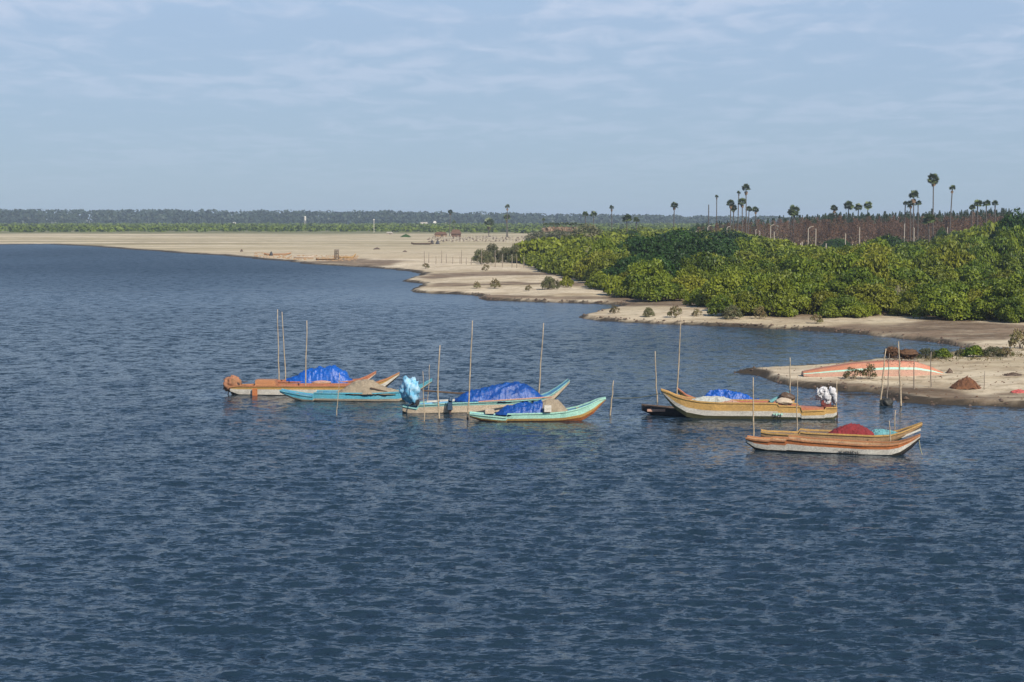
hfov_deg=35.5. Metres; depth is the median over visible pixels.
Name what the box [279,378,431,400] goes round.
fishing boat
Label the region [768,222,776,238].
casuarina tree
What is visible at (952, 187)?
palmyra palm
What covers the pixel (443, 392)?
boat pole
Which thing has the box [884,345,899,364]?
net bundle
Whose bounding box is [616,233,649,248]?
thorn tree
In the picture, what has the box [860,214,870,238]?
casuarina tree
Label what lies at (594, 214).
palmyra palm
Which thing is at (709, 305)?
mangrove bush
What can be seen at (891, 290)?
mangrove bush
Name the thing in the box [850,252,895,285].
mangrove bush
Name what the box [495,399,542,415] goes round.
tarpaulin
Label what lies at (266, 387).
fishing boat
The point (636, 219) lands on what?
palmyra palm
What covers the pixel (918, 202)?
palmyra palm
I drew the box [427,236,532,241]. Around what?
fence litter
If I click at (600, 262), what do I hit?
mangrove bush
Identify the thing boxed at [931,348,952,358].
shrub
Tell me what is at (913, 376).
mooring pole
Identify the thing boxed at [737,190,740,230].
palmyra palm
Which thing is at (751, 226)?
casuarina tree
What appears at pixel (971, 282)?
mangrove bush
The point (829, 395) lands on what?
cloth cover
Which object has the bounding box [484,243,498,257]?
shrub
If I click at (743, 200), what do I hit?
palmyra palm
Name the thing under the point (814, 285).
mangrove bush
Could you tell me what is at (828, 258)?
mangrove bush
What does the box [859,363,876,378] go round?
shrub
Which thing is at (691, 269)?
mangrove bush
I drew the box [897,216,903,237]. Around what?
casuarina tree
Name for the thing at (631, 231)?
broadleaf tree
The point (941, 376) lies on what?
spit stones
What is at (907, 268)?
mangrove bush
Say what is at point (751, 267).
mangrove bush
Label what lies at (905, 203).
palmyra palm
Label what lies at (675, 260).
thorn tree
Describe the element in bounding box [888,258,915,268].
mangrove bush
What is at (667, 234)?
thorn tree
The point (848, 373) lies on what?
shrub
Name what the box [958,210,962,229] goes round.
casuarina tree
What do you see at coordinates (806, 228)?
casuarina tree
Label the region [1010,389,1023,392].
cloth scrap
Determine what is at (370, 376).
fishing boat
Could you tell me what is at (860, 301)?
mangrove bush
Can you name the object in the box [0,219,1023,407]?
ground
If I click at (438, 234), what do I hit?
hut
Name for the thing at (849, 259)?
mangrove bush
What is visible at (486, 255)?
shrub
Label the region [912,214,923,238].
casuarina tree
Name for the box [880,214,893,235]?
casuarina tree
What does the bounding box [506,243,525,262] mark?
shrub
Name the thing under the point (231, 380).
cloth bundle
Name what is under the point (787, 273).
mangrove bush
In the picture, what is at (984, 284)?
mangrove bush
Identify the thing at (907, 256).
mangrove bush
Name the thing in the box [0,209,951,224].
woods
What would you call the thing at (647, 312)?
shrub
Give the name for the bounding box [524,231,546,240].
broadleaf tree
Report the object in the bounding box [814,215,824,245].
casuarina tree
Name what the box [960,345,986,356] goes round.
shrub
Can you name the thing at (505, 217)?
palmyra palm
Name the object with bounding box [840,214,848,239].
casuarina tree
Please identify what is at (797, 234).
casuarina tree
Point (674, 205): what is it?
palmyra palm
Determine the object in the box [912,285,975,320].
mangrove bush
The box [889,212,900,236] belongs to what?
casuarina tree
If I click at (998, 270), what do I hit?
mangrove bush
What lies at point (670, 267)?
bush
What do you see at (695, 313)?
shrub
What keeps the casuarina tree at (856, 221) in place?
on the ground at (439, 277)
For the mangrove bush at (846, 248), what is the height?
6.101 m
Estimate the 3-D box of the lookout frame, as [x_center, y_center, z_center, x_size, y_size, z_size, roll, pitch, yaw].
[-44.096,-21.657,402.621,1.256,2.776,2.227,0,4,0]
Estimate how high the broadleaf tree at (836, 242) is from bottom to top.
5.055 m
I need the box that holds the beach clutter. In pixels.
[254,252,358,260]
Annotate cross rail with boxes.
[883,357,916,359]
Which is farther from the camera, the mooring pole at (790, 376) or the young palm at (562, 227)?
the young palm at (562, 227)
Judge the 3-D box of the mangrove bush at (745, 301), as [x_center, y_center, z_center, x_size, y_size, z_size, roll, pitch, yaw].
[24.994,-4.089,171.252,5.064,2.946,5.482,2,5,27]
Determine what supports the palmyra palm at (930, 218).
on the ground at (439, 277)
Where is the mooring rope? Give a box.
[619,393,660,398]
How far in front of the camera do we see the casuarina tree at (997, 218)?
496.41 m
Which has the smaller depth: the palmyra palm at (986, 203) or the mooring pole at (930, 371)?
the mooring pole at (930, 371)
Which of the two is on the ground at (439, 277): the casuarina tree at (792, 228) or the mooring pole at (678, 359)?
the casuarina tree at (792, 228)
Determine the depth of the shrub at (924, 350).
120.91 m
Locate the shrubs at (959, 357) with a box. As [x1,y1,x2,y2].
[908,348,1023,361]
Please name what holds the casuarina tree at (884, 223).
on the ground at (439, 277)
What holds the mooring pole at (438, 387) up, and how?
in the water
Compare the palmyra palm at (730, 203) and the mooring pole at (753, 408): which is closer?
the mooring pole at (753, 408)
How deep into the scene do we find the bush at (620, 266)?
237.66 m
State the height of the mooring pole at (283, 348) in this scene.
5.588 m
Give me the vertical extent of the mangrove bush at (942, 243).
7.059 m
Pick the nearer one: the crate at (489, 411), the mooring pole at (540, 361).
the crate at (489, 411)
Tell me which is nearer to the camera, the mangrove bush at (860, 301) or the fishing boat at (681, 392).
the fishing boat at (681, 392)
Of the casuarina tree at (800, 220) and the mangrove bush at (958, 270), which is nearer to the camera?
the mangrove bush at (958, 270)
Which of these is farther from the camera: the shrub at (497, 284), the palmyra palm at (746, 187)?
the palmyra palm at (746, 187)
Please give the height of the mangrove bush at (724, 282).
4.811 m
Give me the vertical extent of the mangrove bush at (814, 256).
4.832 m
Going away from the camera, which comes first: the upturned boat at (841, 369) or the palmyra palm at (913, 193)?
the upturned boat at (841, 369)
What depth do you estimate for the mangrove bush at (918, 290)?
170.00 m
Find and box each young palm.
[542,223,549,232]
[558,222,564,231]
[567,223,574,232]
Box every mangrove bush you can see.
[572,249,612,280]
[582,251,631,278]
[584,235,615,257]
[609,243,625,252]
[621,258,644,274]
[621,258,674,290]
[632,275,679,301]
[671,274,708,293]
[675,264,711,281]
[676,250,719,273]
[682,287,700,304]
[692,252,724,259]
[699,267,745,305]
[706,294,726,308]
[708,264,723,275]
[713,264,746,279]
[716,255,744,267]
[720,285,754,312]
[721,289,771,314]
[733,236,765,252]
[733,245,761,256]
[734,271,775,291]
[736,249,762,260]
[738,256,769,265]
[739,259,778,272]
[751,273,808,316]
[754,266,787,274]
[760,251,788,259]
[772,277,816,311]
[773,251,807,265]
[776,245,797,254]
[776,255,810,269]
[776,269,793,282]
[788,272,803,282]
[790,256,834,281]
[795,246,822,257]
[798,290,838,313]
[803,272,830,288]
[807,254,819,259]
[808,282,823,290]
[815,280,850,309]
[816,251,846,272]
[818,272,841,283]
[821,294,869,317]
[823,251,845,258]
[829,245,851,252]
[830,265,886,288]
[831,252,863,277]
[832,295,866,315]
[837,247,862,255]
[843,282,898,314]
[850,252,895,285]
[855,237,894,254]
[859,242,899,259]
[864,263,894,272]
[871,286,898,311]
[873,249,890,258]
[881,278,921,293]
[885,267,937,286]
[887,252,898,262]
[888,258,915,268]
[888,292,926,315]
[890,291,909,309]
[894,243,927,253]
[894,254,911,264]
[896,266,929,277]
[897,282,944,314]
[900,252,924,259]
[906,249,926,256]
[910,253,945,273]
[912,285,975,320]
[923,266,957,280]
[925,239,958,257]
[930,238,960,247]
[933,263,962,282]
[934,278,960,286]
[935,249,976,269]
[939,281,968,294]
[954,265,969,280]
[958,263,996,281]
[961,234,989,245]
[962,295,996,318]
[963,259,985,268]
[964,278,1007,294]
[965,242,977,248]
[965,243,999,264]
[965,279,993,287]
[967,280,1023,320]
[967,285,993,296]
[983,269,1020,280]
[984,236,1023,258]
[987,227,1018,246]
[990,249,1023,270]
[992,265,1003,272]
[998,296,1023,322]
[1001,224,1023,237]
[1004,264,1021,272]
[1006,269,1023,289]
[1012,233,1023,243]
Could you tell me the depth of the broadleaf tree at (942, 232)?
438.16 m
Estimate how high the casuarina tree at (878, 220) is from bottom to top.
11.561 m
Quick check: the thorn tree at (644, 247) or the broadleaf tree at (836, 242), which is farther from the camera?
the broadleaf tree at (836, 242)
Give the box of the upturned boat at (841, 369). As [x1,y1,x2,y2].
[801,360,942,376]
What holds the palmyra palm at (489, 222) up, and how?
on the ground at (439, 277)
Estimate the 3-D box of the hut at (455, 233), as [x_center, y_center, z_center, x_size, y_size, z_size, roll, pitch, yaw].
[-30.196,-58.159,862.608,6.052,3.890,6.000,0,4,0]
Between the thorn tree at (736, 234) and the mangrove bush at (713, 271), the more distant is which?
the thorn tree at (736, 234)
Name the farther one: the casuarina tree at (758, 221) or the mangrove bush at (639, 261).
the casuarina tree at (758, 221)
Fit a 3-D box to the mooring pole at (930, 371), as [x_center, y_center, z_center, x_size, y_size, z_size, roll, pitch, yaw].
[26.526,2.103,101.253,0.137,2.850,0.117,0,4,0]
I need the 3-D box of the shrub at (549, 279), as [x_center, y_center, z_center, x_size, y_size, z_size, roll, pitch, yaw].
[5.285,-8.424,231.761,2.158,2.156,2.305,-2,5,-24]
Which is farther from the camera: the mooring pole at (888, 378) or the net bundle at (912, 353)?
the net bundle at (912, 353)
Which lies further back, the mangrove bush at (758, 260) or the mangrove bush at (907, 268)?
the mangrove bush at (758, 260)
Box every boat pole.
[422,390,464,393]
[478,396,551,402]
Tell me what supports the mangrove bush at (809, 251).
on the ground at (439, 277)
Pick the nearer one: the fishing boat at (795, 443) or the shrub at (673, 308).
the fishing boat at (795, 443)
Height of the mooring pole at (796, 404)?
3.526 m
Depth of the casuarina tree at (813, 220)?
505.00 m
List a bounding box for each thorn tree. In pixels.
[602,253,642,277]
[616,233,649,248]
[618,233,677,258]
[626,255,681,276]
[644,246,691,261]
[655,227,695,240]
[660,230,701,244]
[664,251,693,269]
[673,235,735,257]
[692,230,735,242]
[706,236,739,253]
[716,230,751,239]
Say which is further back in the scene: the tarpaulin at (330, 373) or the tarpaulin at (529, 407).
the tarpaulin at (330, 373)
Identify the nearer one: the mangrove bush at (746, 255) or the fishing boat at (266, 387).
the fishing boat at (266, 387)
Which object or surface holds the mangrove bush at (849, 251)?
on the ground at (439, 277)
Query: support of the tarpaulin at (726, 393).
on the fishing boat at (681, 392)
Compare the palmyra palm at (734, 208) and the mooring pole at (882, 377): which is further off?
the palmyra palm at (734, 208)
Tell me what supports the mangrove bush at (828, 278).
on the ground at (439, 277)
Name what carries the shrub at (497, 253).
on the ground at (439, 277)
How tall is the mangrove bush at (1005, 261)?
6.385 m
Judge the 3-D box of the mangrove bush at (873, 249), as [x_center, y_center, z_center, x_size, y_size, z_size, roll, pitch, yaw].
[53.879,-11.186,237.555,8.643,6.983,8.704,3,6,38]
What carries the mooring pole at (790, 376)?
in the water
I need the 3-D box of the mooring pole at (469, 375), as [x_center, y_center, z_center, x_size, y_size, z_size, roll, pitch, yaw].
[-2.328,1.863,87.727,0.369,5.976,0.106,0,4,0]
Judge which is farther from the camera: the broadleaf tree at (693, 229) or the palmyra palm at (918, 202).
the broadleaf tree at (693, 229)
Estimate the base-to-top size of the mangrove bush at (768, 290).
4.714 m
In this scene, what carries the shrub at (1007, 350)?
on the ground at (439, 277)
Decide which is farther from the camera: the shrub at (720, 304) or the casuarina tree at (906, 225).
the casuarina tree at (906, 225)
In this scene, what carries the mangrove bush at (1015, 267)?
on the ground at (439, 277)
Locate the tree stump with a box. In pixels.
[879,398,892,405]
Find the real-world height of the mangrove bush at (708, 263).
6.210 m
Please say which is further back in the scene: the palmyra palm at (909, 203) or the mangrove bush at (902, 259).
the palmyra palm at (909, 203)
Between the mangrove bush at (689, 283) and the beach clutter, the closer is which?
the mangrove bush at (689, 283)
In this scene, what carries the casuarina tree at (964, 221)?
on the ground at (439, 277)
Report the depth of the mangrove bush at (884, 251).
218.66 m
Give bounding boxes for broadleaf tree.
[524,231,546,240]
[546,229,570,239]
[566,223,603,237]
[624,229,640,234]
[689,224,706,232]
[819,238,855,247]
[876,233,906,246]
[932,227,947,239]
[988,207,1023,239]
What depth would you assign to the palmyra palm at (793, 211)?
518.57 m
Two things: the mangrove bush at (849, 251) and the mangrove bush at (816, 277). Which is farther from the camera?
the mangrove bush at (849, 251)
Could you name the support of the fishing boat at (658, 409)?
on the water
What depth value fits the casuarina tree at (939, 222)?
494.94 m
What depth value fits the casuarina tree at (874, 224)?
531.69 m
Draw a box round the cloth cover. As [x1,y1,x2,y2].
[815,386,836,405]
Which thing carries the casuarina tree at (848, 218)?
on the ground at (439, 277)
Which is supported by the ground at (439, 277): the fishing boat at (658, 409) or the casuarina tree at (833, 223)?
the casuarina tree at (833, 223)
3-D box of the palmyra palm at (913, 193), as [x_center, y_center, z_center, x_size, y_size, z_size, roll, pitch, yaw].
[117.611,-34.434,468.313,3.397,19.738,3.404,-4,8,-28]
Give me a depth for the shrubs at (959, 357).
119.62 m
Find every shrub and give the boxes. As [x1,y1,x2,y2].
[471,249,484,262]
[474,281,480,288]
[479,250,496,263]
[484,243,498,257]
[489,248,506,262]
[490,278,501,287]
[496,246,510,261]
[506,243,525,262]
[540,275,555,289]
[548,279,559,288]
[559,275,573,286]
[609,305,619,313]
[642,307,654,316]
[667,305,681,317]
[691,308,701,315]
[707,296,739,315]
[721,305,743,318]
[753,306,766,318]
[810,313,823,323]
[843,367,859,378]
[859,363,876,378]
[917,348,936,358]
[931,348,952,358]
[955,348,964,355]
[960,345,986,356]
[982,346,1004,356]
[998,347,1014,356]
[1008,328,1023,348]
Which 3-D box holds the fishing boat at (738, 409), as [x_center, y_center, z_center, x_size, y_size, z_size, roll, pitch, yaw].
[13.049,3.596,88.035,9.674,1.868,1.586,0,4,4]
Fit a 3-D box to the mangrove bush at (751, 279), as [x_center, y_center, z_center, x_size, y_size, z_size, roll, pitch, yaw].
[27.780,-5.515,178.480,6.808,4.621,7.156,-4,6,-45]
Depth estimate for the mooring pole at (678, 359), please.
91.34 m
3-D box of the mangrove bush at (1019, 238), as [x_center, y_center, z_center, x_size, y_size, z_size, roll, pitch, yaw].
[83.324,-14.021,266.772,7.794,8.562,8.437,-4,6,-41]
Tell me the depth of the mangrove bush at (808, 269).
194.15 m
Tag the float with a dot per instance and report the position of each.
(322, 381)
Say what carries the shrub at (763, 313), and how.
on the ground at (439, 277)
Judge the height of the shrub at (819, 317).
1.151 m
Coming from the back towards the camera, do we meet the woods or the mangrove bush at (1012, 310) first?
the woods
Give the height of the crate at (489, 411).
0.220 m
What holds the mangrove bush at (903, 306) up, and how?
on the ground at (439, 277)
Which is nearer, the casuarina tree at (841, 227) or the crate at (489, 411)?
the crate at (489, 411)
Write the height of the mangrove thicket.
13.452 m
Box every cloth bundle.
[223,375,241,394]
[399,375,419,403]
[775,397,793,404]
[778,392,794,399]
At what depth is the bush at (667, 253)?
233.13 m
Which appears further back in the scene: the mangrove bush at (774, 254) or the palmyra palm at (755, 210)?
the palmyra palm at (755, 210)
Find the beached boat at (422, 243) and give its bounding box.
[411,242,432,244]
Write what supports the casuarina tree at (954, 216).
on the ground at (439, 277)
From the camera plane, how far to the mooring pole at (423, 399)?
86.75 m
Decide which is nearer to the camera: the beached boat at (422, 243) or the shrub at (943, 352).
the shrub at (943, 352)
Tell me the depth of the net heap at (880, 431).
77.98 m
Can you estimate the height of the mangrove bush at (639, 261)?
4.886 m
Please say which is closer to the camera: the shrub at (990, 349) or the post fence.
the shrub at (990, 349)
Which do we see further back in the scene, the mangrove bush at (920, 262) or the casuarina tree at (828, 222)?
the casuarina tree at (828, 222)
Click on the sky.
(549, 107)
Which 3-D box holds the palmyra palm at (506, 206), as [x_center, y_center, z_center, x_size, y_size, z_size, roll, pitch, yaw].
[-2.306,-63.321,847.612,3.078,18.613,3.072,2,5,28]
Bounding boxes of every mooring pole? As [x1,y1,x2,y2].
[277,309,279,379]
[282,315,285,379]
[305,321,306,384]
[423,377,424,420]
[437,346,439,419]
[467,321,472,417]
[538,323,543,393]
[609,381,613,414]
[655,351,657,401]
[676,315,681,393]
[753,377,754,435]
[789,359,790,389]
[796,376,797,430]
[879,349,885,405]
[886,353,889,397]
[898,341,901,405]
[913,357,914,388]
[930,352,931,386]
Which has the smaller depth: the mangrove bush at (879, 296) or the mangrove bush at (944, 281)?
the mangrove bush at (879, 296)
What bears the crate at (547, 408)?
on the fishing boat at (581, 411)
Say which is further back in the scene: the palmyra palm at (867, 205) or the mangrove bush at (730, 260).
the palmyra palm at (867, 205)
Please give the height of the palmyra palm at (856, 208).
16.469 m
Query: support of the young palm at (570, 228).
on the ground at (439, 277)
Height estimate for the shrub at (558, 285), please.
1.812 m
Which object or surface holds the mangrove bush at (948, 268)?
on the ground at (439, 277)
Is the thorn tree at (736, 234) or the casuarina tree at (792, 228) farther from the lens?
the casuarina tree at (792, 228)
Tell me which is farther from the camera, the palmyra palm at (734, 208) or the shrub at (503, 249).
the palmyra palm at (734, 208)
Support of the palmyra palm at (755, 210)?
on the ground at (439, 277)
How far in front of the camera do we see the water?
61.78 m
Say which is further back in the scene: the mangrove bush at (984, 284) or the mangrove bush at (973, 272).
the mangrove bush at (973, 272)
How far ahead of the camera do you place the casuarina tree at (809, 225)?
501.01 m
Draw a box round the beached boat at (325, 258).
[316,258,335,259]
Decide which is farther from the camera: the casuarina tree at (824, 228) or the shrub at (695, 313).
the casuarina tree at (824, 228)
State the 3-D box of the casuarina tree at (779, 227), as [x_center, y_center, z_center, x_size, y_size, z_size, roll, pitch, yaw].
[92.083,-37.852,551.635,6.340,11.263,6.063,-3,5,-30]
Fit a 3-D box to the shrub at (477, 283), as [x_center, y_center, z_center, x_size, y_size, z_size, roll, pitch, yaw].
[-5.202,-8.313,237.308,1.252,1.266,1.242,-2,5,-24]
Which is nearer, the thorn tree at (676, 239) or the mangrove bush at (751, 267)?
the mangrove bush at (751, 267)
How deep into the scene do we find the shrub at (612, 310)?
176.76 m
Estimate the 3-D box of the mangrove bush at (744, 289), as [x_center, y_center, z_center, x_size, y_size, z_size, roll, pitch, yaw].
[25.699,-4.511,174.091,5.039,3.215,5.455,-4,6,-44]
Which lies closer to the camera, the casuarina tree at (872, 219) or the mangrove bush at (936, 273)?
the mangrove bush at (936, 273)
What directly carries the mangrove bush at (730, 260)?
on the ground at (439, 277)
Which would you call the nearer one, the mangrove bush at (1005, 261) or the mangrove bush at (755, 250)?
the mangrove bush at (1005, 261)
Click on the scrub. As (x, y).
(276, 227)
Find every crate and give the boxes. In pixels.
[485,409,493,413]
[544,405,550,411]
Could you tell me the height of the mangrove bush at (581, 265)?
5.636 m
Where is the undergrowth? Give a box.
[763,232,948,246]
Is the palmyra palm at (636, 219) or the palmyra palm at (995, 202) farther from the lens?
the palmyra palm at (636, 219)
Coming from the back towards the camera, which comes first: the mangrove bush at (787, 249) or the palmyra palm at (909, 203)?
the palmyra palm at (909, 203)
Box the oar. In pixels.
[768,391,788,402]
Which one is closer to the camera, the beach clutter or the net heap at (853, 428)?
the net heap at (853, 428)
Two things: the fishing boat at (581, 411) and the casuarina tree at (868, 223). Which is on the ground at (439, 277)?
the casuarina tree at (868, 223)
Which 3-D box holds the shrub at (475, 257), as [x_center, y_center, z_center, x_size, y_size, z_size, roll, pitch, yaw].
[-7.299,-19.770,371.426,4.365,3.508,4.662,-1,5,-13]
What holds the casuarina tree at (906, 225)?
on the ground at (439, 277)
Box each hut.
[434,232,447,236]
[450,230,461,236]
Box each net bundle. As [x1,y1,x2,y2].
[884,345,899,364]
[897,348,918,370]
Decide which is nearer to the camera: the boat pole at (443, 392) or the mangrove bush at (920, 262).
the boat pole at (443, 392)
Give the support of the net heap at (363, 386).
on the fishing boat at (325, 395)
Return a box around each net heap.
[339,379,398,395]
[542,399,567,412]
[691,396,730,401]
[828,423,873,434]
[872,429,897,434]
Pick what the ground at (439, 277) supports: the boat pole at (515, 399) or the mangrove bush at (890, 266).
the mangrove bush at (890, 266)
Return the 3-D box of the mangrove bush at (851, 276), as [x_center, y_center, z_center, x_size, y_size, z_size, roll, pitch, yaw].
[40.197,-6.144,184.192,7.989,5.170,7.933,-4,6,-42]
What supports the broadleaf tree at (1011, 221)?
on the ground at (439, 277)
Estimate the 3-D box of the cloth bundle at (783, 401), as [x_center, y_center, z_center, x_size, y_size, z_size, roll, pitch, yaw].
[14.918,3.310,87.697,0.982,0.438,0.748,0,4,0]
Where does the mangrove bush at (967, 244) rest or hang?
on the ground at (439, 277)
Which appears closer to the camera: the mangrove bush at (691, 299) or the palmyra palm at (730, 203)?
the mangrove bush at (691, 299)
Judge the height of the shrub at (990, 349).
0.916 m
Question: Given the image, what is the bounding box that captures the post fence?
[444,235,524,242]
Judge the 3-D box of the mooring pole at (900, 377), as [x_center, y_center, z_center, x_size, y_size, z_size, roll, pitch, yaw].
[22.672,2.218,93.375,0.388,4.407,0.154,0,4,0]
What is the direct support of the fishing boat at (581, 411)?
on the water
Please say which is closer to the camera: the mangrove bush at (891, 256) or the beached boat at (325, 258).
the mangrove bush at (891, 256)
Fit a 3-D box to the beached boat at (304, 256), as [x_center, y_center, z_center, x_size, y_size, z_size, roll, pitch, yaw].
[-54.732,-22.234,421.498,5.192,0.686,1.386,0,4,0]
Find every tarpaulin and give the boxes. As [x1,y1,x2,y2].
[286,365,352,382]
[455,381,541,402]
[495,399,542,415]
[705,389,757,398]
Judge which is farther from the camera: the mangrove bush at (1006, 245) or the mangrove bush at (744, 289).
the mangrove bush at (1006, 245)
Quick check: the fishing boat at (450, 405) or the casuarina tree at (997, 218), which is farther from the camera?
the casuarina tree at (997, 218)
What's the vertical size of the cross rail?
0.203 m
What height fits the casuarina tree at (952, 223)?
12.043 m
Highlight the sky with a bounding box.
[0,0,1023,218]
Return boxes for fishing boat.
[228,372,399,395]
[278,371,375,382]
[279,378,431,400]
[402,379,569,413]
[470,397,605,420]
[641,404,682,414]
[661,388,837,418]
[678,388,793,401]
[746,434,922,455]
[761,422,921,440]
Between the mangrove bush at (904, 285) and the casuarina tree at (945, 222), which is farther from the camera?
the casuarina tree at (945, 222)
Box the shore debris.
[457,290,1008,405]
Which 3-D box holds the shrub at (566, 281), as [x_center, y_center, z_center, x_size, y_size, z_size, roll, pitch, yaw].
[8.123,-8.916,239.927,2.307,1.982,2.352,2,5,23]
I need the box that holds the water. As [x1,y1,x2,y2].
[0,244,1023,681]
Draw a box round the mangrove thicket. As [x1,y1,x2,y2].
[513,217,1023,317]
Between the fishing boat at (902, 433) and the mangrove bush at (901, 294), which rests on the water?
the fishing boat at (902, 433)
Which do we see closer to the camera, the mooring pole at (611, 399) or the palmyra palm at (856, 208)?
the mooring pole at (611, 399)
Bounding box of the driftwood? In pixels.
[1004,372,1021,375]
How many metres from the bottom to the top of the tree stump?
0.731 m
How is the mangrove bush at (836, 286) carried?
on the ground at (439, 277)
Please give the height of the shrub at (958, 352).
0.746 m
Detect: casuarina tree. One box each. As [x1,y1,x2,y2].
[740,217,749,232]
[747,219,754,234]
[753,218,763,235]
[757,219,763,234]
[764,220,771,236]
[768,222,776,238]
[773,215,784,237]
[781,218,789,236]
[788,215,798,241]
[792,217,802,244]
[796,214,804,243]
[801,217,813,244]
[802,217,806,235]
[804,216,813,244]
[810,217,819,239]
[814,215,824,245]
[819,214,830,242]
[823,214,831,238]
[830,215,838,238]
[832,213,845,241]
[836,216,848,239]
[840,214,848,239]
[845,212,853,240]
[846,217,855,244]
[849,216,863,243]
[853,215,865,243]
[860,212,874,242]
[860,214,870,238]
[867,215,877,238]
[869,214,878,237]
[873,214,883,237]
[879,211,888,235]
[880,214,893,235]
[889,212,897,235]
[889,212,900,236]
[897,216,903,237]
[900,214,911,241]
[906,215,916,239]
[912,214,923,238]
[914,215,924,239]
[922,214,931,239]
[924,208,937,239]
[934,210,945,235]
[943,213,950,232]
[946,212,954,230]
[950,213,958,231]
[957,213,967,230]
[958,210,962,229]
[974,212,982,227]
[992,211,999,221]
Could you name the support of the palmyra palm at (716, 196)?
on the ground at (439, 277)
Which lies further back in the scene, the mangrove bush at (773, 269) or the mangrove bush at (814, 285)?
the mangrove bush at (773, 269)
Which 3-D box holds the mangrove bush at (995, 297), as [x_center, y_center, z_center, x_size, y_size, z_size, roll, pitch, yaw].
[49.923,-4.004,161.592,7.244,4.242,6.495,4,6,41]
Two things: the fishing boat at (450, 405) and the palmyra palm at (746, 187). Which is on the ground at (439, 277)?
the palmyra palm at (746, 187)
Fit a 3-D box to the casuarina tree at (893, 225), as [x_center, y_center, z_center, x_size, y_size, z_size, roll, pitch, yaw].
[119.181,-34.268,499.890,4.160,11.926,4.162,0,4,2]
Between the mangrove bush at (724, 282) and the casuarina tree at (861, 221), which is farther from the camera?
the casuarina tree at (861, 221)
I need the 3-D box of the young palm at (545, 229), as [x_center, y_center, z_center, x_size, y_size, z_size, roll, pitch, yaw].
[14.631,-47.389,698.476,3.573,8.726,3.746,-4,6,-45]
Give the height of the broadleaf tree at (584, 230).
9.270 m
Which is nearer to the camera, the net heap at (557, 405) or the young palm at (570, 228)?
the net heap at (557, 405)
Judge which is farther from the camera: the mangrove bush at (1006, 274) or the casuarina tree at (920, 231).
the casuarina tree at (920, 231)
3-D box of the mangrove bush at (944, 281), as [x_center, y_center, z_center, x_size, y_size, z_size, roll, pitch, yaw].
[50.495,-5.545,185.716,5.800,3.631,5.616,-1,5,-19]
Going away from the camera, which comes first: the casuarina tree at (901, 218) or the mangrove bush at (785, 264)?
the mangrove bush at (785, 264)
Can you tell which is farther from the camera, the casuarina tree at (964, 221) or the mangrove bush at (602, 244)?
the casuarina tree at (964, 221)
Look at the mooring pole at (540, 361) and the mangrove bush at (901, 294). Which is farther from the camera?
the mangrove bush at (901, 294)
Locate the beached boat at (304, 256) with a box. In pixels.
[294,255,313,257]
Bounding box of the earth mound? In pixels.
[950,376,980,389]
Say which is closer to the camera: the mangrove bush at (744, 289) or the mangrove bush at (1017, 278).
the mangrove bush at (744, 289)
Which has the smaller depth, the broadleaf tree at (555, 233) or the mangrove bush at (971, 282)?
the mangrove bush at (971, 282)
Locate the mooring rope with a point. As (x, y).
(639, 397)
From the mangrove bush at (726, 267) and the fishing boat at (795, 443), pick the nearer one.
the fishing boat at (795, 443)
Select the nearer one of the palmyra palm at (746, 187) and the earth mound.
the earth mound
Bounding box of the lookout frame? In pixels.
[334,249,338,259]
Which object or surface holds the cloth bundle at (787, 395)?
on the fishing boat at (738, 409)
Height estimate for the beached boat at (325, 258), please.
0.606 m
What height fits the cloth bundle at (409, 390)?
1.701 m
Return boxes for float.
[312,380,330,382]
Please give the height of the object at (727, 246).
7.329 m
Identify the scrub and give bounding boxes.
[0,222,770,232]
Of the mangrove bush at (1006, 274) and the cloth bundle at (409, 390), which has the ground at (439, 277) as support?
the mangrove bush at (1006, 274)
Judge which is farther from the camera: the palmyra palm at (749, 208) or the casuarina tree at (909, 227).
the palmyra palm at (749, 208)
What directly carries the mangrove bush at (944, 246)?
on the ground at (439, 277)
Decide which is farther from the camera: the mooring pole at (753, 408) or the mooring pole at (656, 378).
the mooring pole at (656, 378)
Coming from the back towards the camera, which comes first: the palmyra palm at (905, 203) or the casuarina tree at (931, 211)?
the casuarina tree at (931, 211)
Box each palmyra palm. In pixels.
[484,217,494,236]
[504,214,510,236]
[505,204,509,236]
[583,211,588,222]
[590,211,597,224]
[609,205,613,228]
[621,213,631,231]
[633,217,639,230]
[670,202,677,226]
[715,195,718,222]
[726,199,734,229]
[731,204,736,229]
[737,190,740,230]
[738,198,745,232]
[741,183,750,232]
[747,206,751,234]
[752,206,758,233]
[787,204,799,241]
[830,205,837,214]
[843,200,854,230]
[854,203,861,224]
[864,201,871,212]
[903,201,906,238]
[907,199,914,240]
[909,190,918,241]
[915,200,921,238]
[922,214,934,241]
[927,173,938,236]
[949,185,954,232]
[969,204,975,225]
[974,200,982,225]
[982,200,990,223]
[992,200,998,223]
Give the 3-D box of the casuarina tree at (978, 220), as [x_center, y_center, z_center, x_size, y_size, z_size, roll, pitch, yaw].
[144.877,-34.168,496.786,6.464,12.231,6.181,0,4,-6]
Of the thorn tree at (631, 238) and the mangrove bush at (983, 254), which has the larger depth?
the thorn tree at (631, 238)
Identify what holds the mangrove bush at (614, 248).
on the ground at (439, 277)
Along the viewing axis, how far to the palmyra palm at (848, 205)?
547.41 m
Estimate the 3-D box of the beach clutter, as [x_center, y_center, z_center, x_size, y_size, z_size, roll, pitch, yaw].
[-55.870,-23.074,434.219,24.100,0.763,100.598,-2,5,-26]
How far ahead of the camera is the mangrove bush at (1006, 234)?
259.00 m
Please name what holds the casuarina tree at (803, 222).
on the ground at (439, 277)
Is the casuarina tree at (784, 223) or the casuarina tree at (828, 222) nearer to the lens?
the casuarina tree at (828, 222)
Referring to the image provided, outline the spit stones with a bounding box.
[762,344,1021,397]

